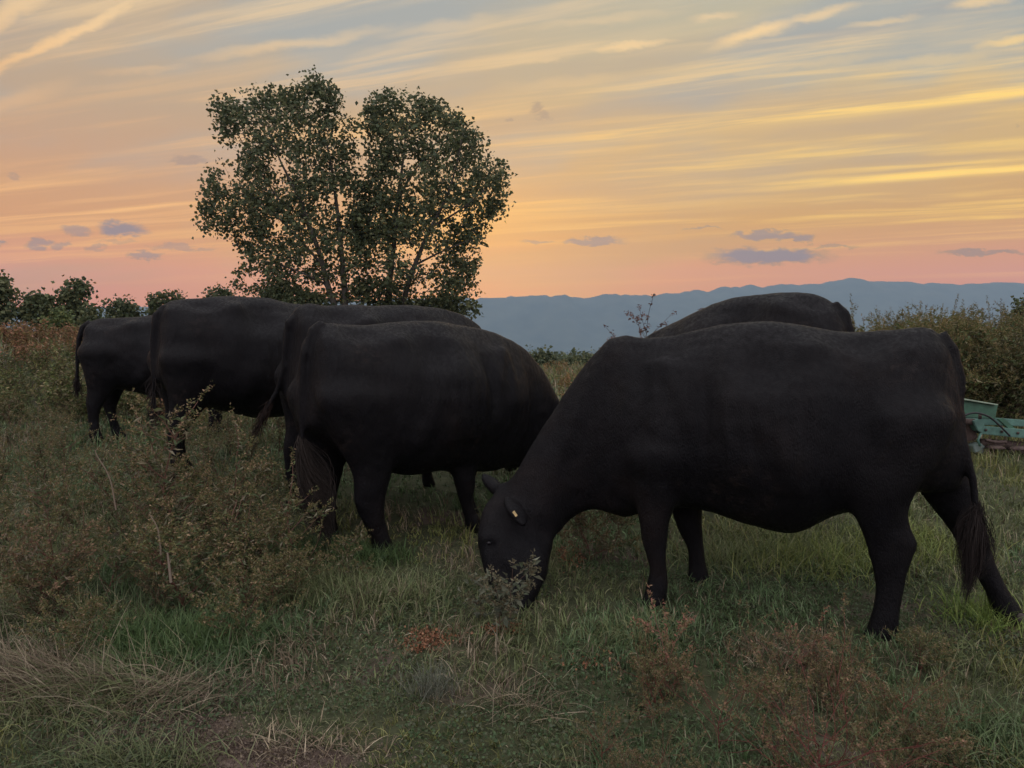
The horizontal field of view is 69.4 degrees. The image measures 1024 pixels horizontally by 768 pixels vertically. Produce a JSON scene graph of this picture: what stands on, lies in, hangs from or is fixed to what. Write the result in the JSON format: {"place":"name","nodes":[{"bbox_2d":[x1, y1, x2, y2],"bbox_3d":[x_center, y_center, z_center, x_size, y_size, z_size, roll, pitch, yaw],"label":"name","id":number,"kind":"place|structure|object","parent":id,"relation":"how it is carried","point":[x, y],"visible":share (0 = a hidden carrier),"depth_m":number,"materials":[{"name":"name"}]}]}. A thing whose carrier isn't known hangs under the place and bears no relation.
{"place":"outdoors","nodes":[
{"label":"outdoors","id":0,"kind":"place"},
{"bbox_2d":[0,331,1023,767],"bbox_3d":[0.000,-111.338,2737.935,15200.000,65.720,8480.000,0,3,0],"label":"ground","id":1,"kind":"structure","parent":0,"point":[462,655],"depth_m":3.11,"materials":[{"name":"green plant"}]},
{"bbox_2d":[0,410,30,448],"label":"weed plant","id":2,"kind":"object","parent":1,"relation":"on","point":[7,436],"visible":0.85,"depth_m":7.39,"materials":[{"name":"green plant"}]},
{"bbox_2d":[0,437,31,483],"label":"weed plant","id":3,"kind":"object","parent":1,"relation":"on","point":[6,453],"visible":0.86,"depth_m":5.92,"materials":[{"name":"green plant"}]},
{"bbox_2d":[0,388,33,429],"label":"weed plant","id":4,"kind":"object","parent":1,"relation":"on","point":[11,410],"visible":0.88,"depth_m":8.47,"materials":[{"name":"green plant"}]},
{"bbox_2d":[0,269,33,327],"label":"young tree","id":5,"kind":"object","parent":1,"relation":"on","point":[7,300],"visible":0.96,"depth_m":23.74,"materials":[{"name":"green plant"}]},
{"bbox_2d":[0,526,63,598],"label":"weed plant","id":6,"kind":"object","parent":1,"relation":"on","point":[5,560],"visible":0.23,"depth_m":3.77,"materials":[{"name":"green plant"}]},
{"bbox_2d":[14,287,57,329],"bbox_3d":[-15.204,-2.116,23.944,1.506,2.061,1.131,1,3,20],"label":"young tree","id":7,"kind":"object","parent":1,"relation":"on","point":[35,307],"visible":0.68,"depth_m":23.75,"materials":[{"name":"green plant"}]},
{"bbox_2d":[14,427,70,481],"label":"weed plant","id":8,"kind":"object","parent":1,"relation":"on","point":[37,445],"visible":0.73,"depth_m":5.75,"materials":[{"name":"green plant"}]},
{"bbox_2d":[14,437,76,508],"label":"weed plant","id":9,"kind":"object","parent":1,"relation":"on","point":[35,485],"visible":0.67,"depth_m":5.26,"materials":[{"name":"green plant"}]},
{"bbox_2d":[0,545,100,616],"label":"weed plant","id":10,"kind":"object","parent":1,"relation":"on","point":[40,588],"visible":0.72,"depth_m":3.47,"materials":[{"name":"green plant"}]},
{"bbox_2d":[0,464,101,552],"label":"weed plant","id":11,"kind":"object","parent":1,"relation":"on","point":[27,496],"visible":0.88,"depth_m":4.42,"materials":[{"name":"green plant"}]},
{"bbox_2d":[37,305,75,334],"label":"bright bush","id":12,"kind":"object","parent":1,"relation":"on","point":[59,317],"visible":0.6,"depth_m":19.83,"materials":[{"name":"green plant"}]},
{"bbox_2d":[0,505,115,618],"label":"weed plant","id":13,"kind":"object","parent":1,"relation":"on","point":[26,555],"visible":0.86,"depth_m":3.46,"materials":[{"name":"green plant"}]},
{"bbox_2d":[28,413,100,495],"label":"weed plant","id":14,"kind":"object","parent":1,"relation":"on","point":[62,442],"visible":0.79,"depth_m":5.66,"materials":[{"name":"green plant"}]},
{"bbox_2d":[32,458,104,533],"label":"weed plant","id":15,"kind":"object","parent":1,"relation":"on","point":[66,504],"visible":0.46,"depth_m":4.81,"materials":[{"name":"green plant"}]},
{"bbox_2d":[41,275,98,328],"bbox_3d":[-14.219,-2.291,23.914,1.783,2.415,1.233,1,3,14],"label":"young tree","id":16,"kind":"object","parent":1,"relation":"on","point":[69,298],"visible":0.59,"depth_m":23.73,"materials":[{"name":"green plant"}]},
{"bbox_2d":[9,574,134,659],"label":"weed plant","id":17,"kind":"object","parent":1,"relation":"on","point":[78,635],"visible":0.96,"depth_m":3.12,"materials":[{"name":"green plant"}]},
{"bbox_2d":[74,299,106,327],"bbox_3d":[-13.094,-1.829,22.979,0.953,1.587,0.994,-2,3,-28],"label":"sapling","id":18,"kind":"object","parent":1,"relation":"on","point":[91,313],"visible":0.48,"depth_m":22.80,"materials":[{"name":"green plant"}]},
{"bbox_2d":[66,428,126,508],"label":"weed plant","id":19,"kind":"object","parent":1,"relation":"on","point":[102,453],"visible":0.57,"depth_m":5.29,"materials":[{"name":"green plant"}]},
{"bbox_2d":[0,316,205,425],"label":"weed bank","id":20,"kind":"structure","parent":1,"relation":"on","point":[20,335],"depth_m":10.28,"materials":[{"name":"green plant"}]},
{"bbox_2d":[57,443,153,537],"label":"weed plant","id":21,"kind":"object","parent":1,"relation":"on","point":[95,479],"visible":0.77,"depth_m":4.66,"materials":[{"name":"green plant"}]},
{"bbox_2d":[75,509,166,593],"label":"weed plant","id":22,"kind":"object","parent":1,"relation":"on","point":[120,557],"visible":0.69,"depth_m":3.89,"materials":[{"name":"green plant"}]},
{"bbox_2d":[98,293,148,317],"bbox_3d":[-17.825,-2.771,33.850,2.312,2.762,1.399,0,3,0],"label":"young tree","id":23,"kind":"object","parent":1,"relation":"on","point":[125,309],"visible":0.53,"depth_m":33.66,"materials":[{"name":"green plant"}]},
{"bbox_2d":[78,424,182,543],"bbox_3d":[-2.278,0.625,4.551,0.575,0.799,0.559,6,9,27],"label":"weed plant","id":24,"kind":"object","parent":1,"relation":"on","point":[119,471],"visible":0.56,"depth_m":4.49,"materials":[{"name":"green plant"}]},
{"bbox_2d":[121,487,197,559],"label":"weed plant","id":25,"kind":"object","parent":1,"relation":"on","point":[145,514],"visible":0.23,"depth_m":4.28,"materials":[{"name":"green plant"}]},
{"bbox_2d":[131,547,194,611],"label":"weed plant","id":26,"kind":"object","parent":1,"relation":"on","point":[152,583],"visible":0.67,"depth_m":3.70,"materials":[{"name":"green plant"}]},
{"bbox_2d":[107,393,219,562],"bbox_3d":[-1.997,0.539,4.263,0.597,1.040,0.568,-2,3,-30],"label":"weed plant","id":27,"kind":"object","parent":1,"relation":"on","point":[146,458],"visible":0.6,"depth_m":4.20,"materials":[{"name":"green plant"}]},
{"bbox_2d":[141,288,188,315],"bbox_3d":[-15.786,-2.908,33.841,2.317,3.010,1.603,0,3,0],"label":"young tree","id":28,"kind":"object","parent":1,"relation":"on","point":[158,301],"visible":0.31,"depth_m":33.67,"materials":[{"name":"green plant"}]},
{"bbox_2d":[108,380,224,562],"bbox_3d":[-1.908,0.528,4.124,0.592,1.098,0.642,-1,3,-23],"label":"weed plant","id":29,"kind":"object","parent":1,"relation":"on","point":[162,485],"visible":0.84,"depth_m":4.11,"materials":[{"name":"green plant"}]},
{"bbox_2d":[70,315,283,442],"bbox_3d":[-3.573,-0.092,8.144,2.264,1.373,0.799,-1,3,-20],"label":"cow","id":30,"kind":"object","parent":1,"relation":"on","point":[111,354],"visible":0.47,"depth_m":7.67},
{"bbox_2d":[105,494,253,612],"bbox_3d":[-1.648,0.861,3.706,0.590,0.618,0.784,-3,4,-45],"label":"weed plant","id":31,"kind":"object","parent":1,"relation":"on","point":[182,554],"visible":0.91,"depth_m":3.66,"materials":[{"name":"green plant"}]},
{"bbox_2d":[185,413,222,465],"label":"weed plant","id":32,"kind":"object","parent":1,"relation":"on","point":[208,434],"visible":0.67,"depth_m":6.65,"materials":[{"name":"green plant"}]},
{"bbox_2d":[175,435,249,536],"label":"weed plant","id":33,"kind":"object","parent":1,"relation":"on","point":[221,484],"visible":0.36,"depth_m":4.79,"materials":[{"name":"green plant"}]},
{"bbox_2d":[197,283,236,297],"bbox_3d":[-14.303,-3.192,35.905,2.197,3.574,1.678,0,3,0],"label":"young tree","id":34,"kind":"object","parent":1,"relation":"on","point":[218,289],"visible":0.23,"depth_m":35.68,"materials":[{"name":"green plant"}]},
{"bbox_2d":[188,424,246,494],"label":"weed plant","id":35,"kind":"object","parent":1,"relation":"on","point":[210,458],"visible":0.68,"depth_m":5.51,"materials":[{"name":"green plant"}]},
{"bbox_2d":[144,296,301,480],"bbox_3d":[-1.969,-0.011,6.369,2.252,1.454,0.855,-2,4,-38],"label":"cow","id":36,"kind":"object","parent":1,"relation":"on","point":[230,347],"visible":0.47,"depth_m":5.75},
{"bbox_2d":[209,412,251,453],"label":"weed plant","id":37,"kind":"object","parent":1,"relation":"on","point":[228,422],"visible":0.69,"depth_m":7.15,"materials":[{"name":"green plant"}]},
{"bbox_2d":[192,402,278,560],"bbox_3d":[-1.595,0.578,4.215,0.534,0.978,0.561,0,3,-9],"label":"weed plant","id":38,"kind":"object","parent":1,"relation":"on","point":[245,473],"visible":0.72,"depth_m":4.19,"materials":[{"name":"green plant"}]},
{"bbox_2d":[198,483,278,587],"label":"weed plant","id":39,"kind":"object","parent":1,"relation":"on","point":[244,551],"visible":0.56,"depth_m":3.91,"materials":[{"name":"green plant"}]},
{"bbox_2d":[197,468,281,548],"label":"weed plant","id":40,"kind":"object","parent":1,"relation":"on","point":[232,506],"visible":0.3,"depth_m":4.38,"materials":[{"name":"green plant"}]},
{"bbox_2d":[188,537,300,641],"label":"weed plant","id":41,"kind":"object","parent":1,"relation":"on","point":[233,588],"visible":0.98,"depth_m":3.32,"materials":[{"name":"green plant"}]},
{"bbox_2d":[221,446,271,508],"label":"weed plant","id":42,"kind":"object","parent":1,"relation":"on","point":[259,460],"visible":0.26,"depth_m":5.23,"materials":[{"name":"green plant"}]},
{"bbox_2d":[224,419,274,460],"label":"weed plant","id":43,"kind":"object","parent":1,"relation":"on","point":[252,450],"visible":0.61,"depth_m":6.74,"materials":[{"name":"green plant"}]},
{"bbox_2d":[200,481,320,573],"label":"weed plant","id":44,"kind":"object","parent":1,"relation":"on","point":[256,550],"visible":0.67,"depth_m":3.98,"materials":[{"name":"green plant"}]},
{"bbox_2d":[246,437,285,494],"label":"weed plant","id":45,"kind":"object","parent":1,"relation":"on","point":[271,481],"visible":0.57,"depth_m":5.62,"materials":[{"name":"green plant"}]},
{"bbox_2d":[250,416,285,451],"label":"weed plant","id":46,"kind":"object","parent":1,"relation":"on","point":[279,431],"visible":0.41,"depth_m":7.26,"materials":[{"name":"green plant"}]},
{"bbox_2d":[232,547,311,614],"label":"weed plant","id":47,"kind":"object","parent":1,"relation":"on","point":[274,601],"visible":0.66,"depth_m":3.66,"materials":[{"name":"green plant"}]},
{"bbox_2d":[250,447,300,516],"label":"weed plant","id":48,"kind":"object","parent":1,"relation":"on","point":[286,486],"visible":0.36,"depth_m":4.75,"materials":[{"name":"green plant"}]},
{"bbox_2d":[189,64,381,305],"bbox_3d":[-9.120,-6.775,29.789,7.649,11.620,5.484,2,3,27],"label":"broadleaf tree","id":49,"kind":"object","parent":1,"relation":"on","point":[291,104],"visible":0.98,"depth_m":29.07,"materials":[{"name":"green plant"}]},
{"bbox_2d":[245,275,332,305],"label":"dense bush","id":50,"kind":"object","parent":1,"relation":"on","point":[280,294],"visible":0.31,"depth_m":28.63,"materials":[{"name":"green plant"}]},
{"bbox_2d":[249,447,337,578],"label":"weed plant","id":51,"kind":"object","parent":1,"relation":"on","point":[285,527],"visible":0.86,"depth_m":4.04,"materials":[{"name":"green plant"}]},
{"bbox_2d":[258,541,334,606],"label":"weed plant","id":52,"kind":"object","parent":1,"relation":"on","point":[300,556],"visible":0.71,"depth_m":3.77,"materials":[{"name":"green plant"}]},
{"bbox_2d":[318,525,374,578],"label":"weed plant","id":53,"kind":"object","parent":1,"relation":"on","point":[339,551],"visible":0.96,"depth_m":4.02,"materials":[{"name":"green plant"}]},
{"bbox_2d":[249,303,516,509],"bbox_3d":[-0.813,0.127,5.713,2.365,1.468,0.798,-3,4,-40],"label":"cow","id":54,"kind":"object","parent":1,"relation":"on","point":[301,320],"visible":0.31,"depth_m":5.21},
{"bbox_2d":[201,360,585,417],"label":"weed field","id":55,"kind":"structure","parent":1,"relation":"on","point":[564,380],"depth_m":16.85,"materials":[{"name":"green plant"}]},
{"bbox_2d":[286,321,558,554],"bbox_3d":[-0.422,0.300,5.026,2.249,1.446,0.817,-3,4,-40],"label":"cow","id":56,"kind":"object","parent":1,"relation":"on","point":[374,406],"visible":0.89,"depth_m":4.47},
{"bbox_2d":[345,84,517,319],"bbox_3d":[-3.460,-6.600,30.186,7.091,11.280,5.626,1,3,25],"label":"broadleaf tree","id":57,"kind":"object","parent":1,"relation":"on","point":[385,226],"visible":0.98,"depth_m":29.48,"materials":[{"name":"green plant"}]},
{"bbox_2d":[391,290,473,318],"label":"dense bush","id":58,"kind":"object","parent":1,"relation":"on","point":[428,305],"visible":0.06,"depth_m":30.71,"materials":[{"name":"green plant"}]},
{"bbox_2d":[457,572,508,623],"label":"weed plant","id":59,"kind":"object","parent":1,"relation":"on","point":[476,601],"visible":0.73,"depth_m":3.52,"materials":[{"name":"green plant"}]},
{"bbox_2d":[458,565,523,632],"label":"weed plant","id":60,"kind":"object","parent":1,"relation":"on","point":[504,602],"visible":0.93,"depth_m":3.31,"materials":[{"name":"green plant"}]},
{"bbox_2d":[482,548,543,630],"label":"weed plant","id":61,"kind":"object","parent":1,"relation":"on","point":[523,583],"visible":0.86,"depth_m":3.38,"materials":[{"name":"green plant"}]},
{"bbox_2d":[384,541,654,692],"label":"weeds","id":62,"kind":"object","parent":1,"relation":"on","point":[420,635],"visible":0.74,"depth_m":3.33,"materials":[{"name":"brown plant"}]},
{"bbox_2d":[525,344,568,366],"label":"dense bush","id":63,"kind":"object","parent":1,"relation":"on","point":[542,357],"visible":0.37,"depth_m":59.62,"materials":[{"name":"green plant"}]},
{"bbox_2d":[554,346,594,365],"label":"dense bush","id":64,"kind":"object","parent":1,"relation":"on","point":[572,359],"visible":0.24,"depth_m":74.67,"materials":[{"name":"green plant"}]},
{"bbox_2d":[558,510,642,560],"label":"weed plant","id":65,"kind":"object","parent":1,"relation":"on","point":[578,521],"visible":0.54,"depth_m":4.29,"materials":[{"name":"green plant"}]},
{"bbox_2d":[552,702,649,764],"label":"weed plant","id":66,"kind":"object","parent":1,"relation":"on","point":[598,730],"visible":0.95,"depth_m":2.46,"materials":[{"name":"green plant"}]},
{"bbox_2d":[579,510,641,558],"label":"weed plant","id":67,"kind":"object","parent":1,"relation":"on","point":[614,518],"visible":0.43,"depth_m":4.31,"materials":[{"name":"green plant"}]},
{"bbox_2d":[598,737,658,767],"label":"weed plant","id":68,"kind":"object","parent":1,"relation":"on","point":[634,765],"visible":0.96,"depth_m":2.28,"materials":[{"name":"brown plant"}]},
{"bbox_2d":[606,293,676,339],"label":"dry weed","id":69,"kind":"object","parent":1,"relation":"on","point":[640,331],"visible":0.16,"depth_m":5.63,"materials":[{"name":"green plant"}]},
{"bbox_2d":[612,657,681,726],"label":"weed plant","id":70,"kind":"object","parent":1,"relation":"on","point":[663,708],"visible":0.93,"depth_m":2.65,"materials":[{"name":"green plant"}]},
{"bbox_2d":[611,617,692,703],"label":"weed plant","id":71,"kind":"object","parent":1,"relation":"on","point":[651,659],"visible":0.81,"depth_m":2.80,"materials":[{"name":"brown plant"}]},
{"bbox_2d":[627,638,684,714],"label":"weed plant","id":72,"kind":"object","parent":1,"relation":"on","point":[678,689],"visible":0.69,"depth_m":2.81,"materials":[{"name":"brown plant"}]},
{"bbox_2d":[606,718,707,767],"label":"weed plant","id":73,"kind":"object","parent":1,"relation":"on","point":[655,751],"visible":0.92,"depth_m":2.32,"materials":[{"name":"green plant"}]},
{"bbox_2d":[627,582,696,688],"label":"weed plant","id":74,"kind":"object","parent":1,"relation":"on","point":[645,623],"visible":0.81,"depth_m":2.89,"materials":[{"name":"brown plant"}]},
{"bbox_2d":[630,639,694,696],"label":"weed plant","id":75,"kind":"object","parent":1,"relation":"on","point":[647,666],"visible":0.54,"depth_m":2.85,"materials":[{"name":"brown plant"}]},
{"bbox_2d":[672,747,719,767],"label":"weed plant","id":76,"kind":"object","parent":1,"relation":"on","point":[696,765],"visible":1,"depth_m":2.28,"materials":[{"name":"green plant"}]},
{"bbox_2d":[650,633,832,755],"bbox_3d":[0.785,1.050,2.450,0.640,0.419,0.312,3,4,41],"label":"weed plant","id":77,"kind":"object","parent":1,"relation":"on","point":[743,689],"visible":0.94,"depth_m":2.49,"materials":[{"name":"brown plant"}]},
{"bbox_2d":[645,292,854,337],"bbox_3d":[1.329,0.110,5.281,2.257,1.473,0.805,2,4,35],"label":"cow","id":78,"kind":"object","parent":1,"relation":"on","point":[810,310],"visible":0.1,"depth_m":4.79},
{"bbox_2d":[478,321,1023,640],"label":"cow","id":79,"kind":"object","parent":1,"relation":"on","point":[781,427],"visible":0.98,"depth_m":3.48},
{"bbox_2d":[684,599,832,690],"bbox_3d":[0.954,1.038,2.865,0.551,0.362,0.269,1,3,10],"label":"weed plant","id":80,"kind":"object","parent":1,"relation":"on","point":[773,649],"visible":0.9,"depth_m":2.87,"materials":[{"name":"brown plant"}]},
{"bbox_2d":[731,700,811,747],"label":"weed plant","id":81,"kind":"object","parent":1,"relation":"on","point":[774,718],"visible":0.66,"depth_m":2.55,"materials":[{"name":"brown plant"}]},
{"bbox_2d":[737,663,815,714],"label":"weed plant","id":82,"kind":"object","parent":1,"relation":"on","point":[770,689],"visible":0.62,"depth_m":2.69,"materials":[{"name":"brown plant"}]},
{"bbox_2d":[755,720,845,767],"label":"weed plant","id":83,"kind":"object","parent":1,"relation":"on","point":[770,737],"visible":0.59,"depth_m":2.41,"materials":[{"name":"brown plant"}]},
{"bbox_2d":[766,736,837,767],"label":"weed plant","id":84,"kind":"object","parent":1,"relation":"on","point":[806,762],"visible":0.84,"depth_m":2.34,"materials":[{"name":"brown plant"}]},
{"bbox_2d":[772,605,833,675],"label":"weed plant","id":85,"kind":"object","parent":1,"relation":"on","point":[820,638],"visible":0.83,"depth_m":2.96,"materials":[{"name":"brown plant"}]},
{"bbox_2d":[768,655,854,710],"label":"weed plant","id":86,"kind":"object","parent":1,"relation":"on","point":[822,679],"visible":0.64,"depth_m":2.78,"materials":[{"name":"brown plant"}]},
{"bbox_2d":[794,628,856,698],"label":"weed plant","id":87,"kind":"object","parent":1,"relation":"on","point":[814,648],"visible":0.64,"depth_m":2.95,"materials":[{"name":"brown plant"}]},
{"bbox_2d":[800,658,856,715],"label":"weed plant","id":88,"kind":"object","parent":1,"relation":"on","point":[819,682],"visible":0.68,"depth_m":2.78,"materials":[{"name":"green plant"}]},
{"bbox_2d":[813,649,861,687],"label":"weed plant","id":89,"kind":"object","parent":1,"relation":"on","point":[837,664],"visible":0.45,"depth_m":2.92,"materials":[{"name":"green plant"}]},
{"bbox_2d":[716,587,991,767],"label":"weed plant","id":90,"kind":"object","parent":1,"relation":"on","point":[845,679],"visible":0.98,"depth_m":2.21,"materials":[{"name":"brown plant"}]},
{"bbox_2d":[824,626,888,690],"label":"weed plant","id":91,"kind":"object","parent":1,"relation":"on","point":[855,649],"visible":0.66,"depth_m":2.95,"materials":[{"name":"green plant"}]},
{"bbox_2d":[827,705,904,744],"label":"weed plant","id":92,"kind":"object","parent":1,"relation":"on","point":[839,715],"visible":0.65,"depth_m":2.57,"materials":[{"name":"brown plant"}]},
{"bbox_2d":[850,672,917,723],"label":"weed plant","id":93,"kind":"object","parent":1,"relation":"on","point":[873,708],"visible":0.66,"depth_m":2.69,"materials":[{"name":"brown plant"}]},
{"bbox_2d":[847,722,939,767],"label":"weed plant","id":94,"kind":"object","parent":1,"relation":"on","point":[885,740],"visible":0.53,"depth_m":2.44,"materials":[{"name":"brown plant"}]},
{"bbox_2d":[845,724,944,767],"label":"weed plant","id":95,"kind":"object","parent":1,"relation":"on","point":[876,754],"visible":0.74,"depth_m":2.31,"materials":[{"name":"brown plant"}]},
{"bbox_2d":[884,711,938,767],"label":"weed plant","id":96,"kind":"object","parent":1,"relation":"on","point":[916,739],"visible":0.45,"depth_m":2.42,"materials":[{"name":"brown plant"}]},
{"bbox_2d":[879,699,959,767],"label":"weed plant","id":97,"kind":"object","parent":1,"relation":"on","point":[911,730],"visible":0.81,"depth_m":2.42,"materials":[{"name":"brown plant"}]},
{"bbox_2d":[883,613,959,672],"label":"weed plant","id":98,"kind":"object","parent":1,"relation":"on","point":[941,649],"visible":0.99,"depth_m":3.06,"materials":[{"name":"green plant"}]},
{"bbox_2d":[843,656,1005,741],"bbox_3d":[1.415,1.109,2.588,0.521,0.308,0.281,2,4,34],"label":"weed plant","id":99,"kind":"object","parent":1,"relation":"on","point":[869,668],"visible":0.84,"depth_m":2.61,"materials":[{"name":"brown plant"}]},
{"bbox_2d":[846,293,1023,428],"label":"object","id":100,"kind":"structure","parent":1,"relation":"on","point":[992,357],"depth_m":8.43,"materials":[{"name":"green plant"}]},
{"bbox_2d":[915,711,997,767],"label":"weed plant","id":101,"kind":"object","parent":1,"relation":"on","point":[965,749],"visible":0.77,"depth_m":2.43,"materials":[{"name":"brown plant"}]},
{"bbox_2d":[964,399,1023,453],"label":"farm implement","id":102,"kind":"object","parent":1,"relation":"on","point":[979,415],"visible":0.75,"depth_m":7.08,"materials":[{"name":"green paint"}]},
{"bbox_2d":[995,293,1023,321],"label":"sapling","id":103,"kind":"object","parent":1,"relation":"on","point":[1016,302],"visible":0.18,"depth_m":10.47,"materials":[{"name":"green plant"}]},
{"bbox_2d":[0,0,1023,306],"label":"sky","id":104,"kind":"structure","parent":0,"point":[658,147],"materials":[{"name":"orange"}]},
{"bbox_2d":[5,278,1023,352],"bbox_3d":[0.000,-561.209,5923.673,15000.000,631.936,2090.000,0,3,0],"label":"mountains","id":105,"kind":"structure","parent":0,"point":[565,323],"depth_m":5709.24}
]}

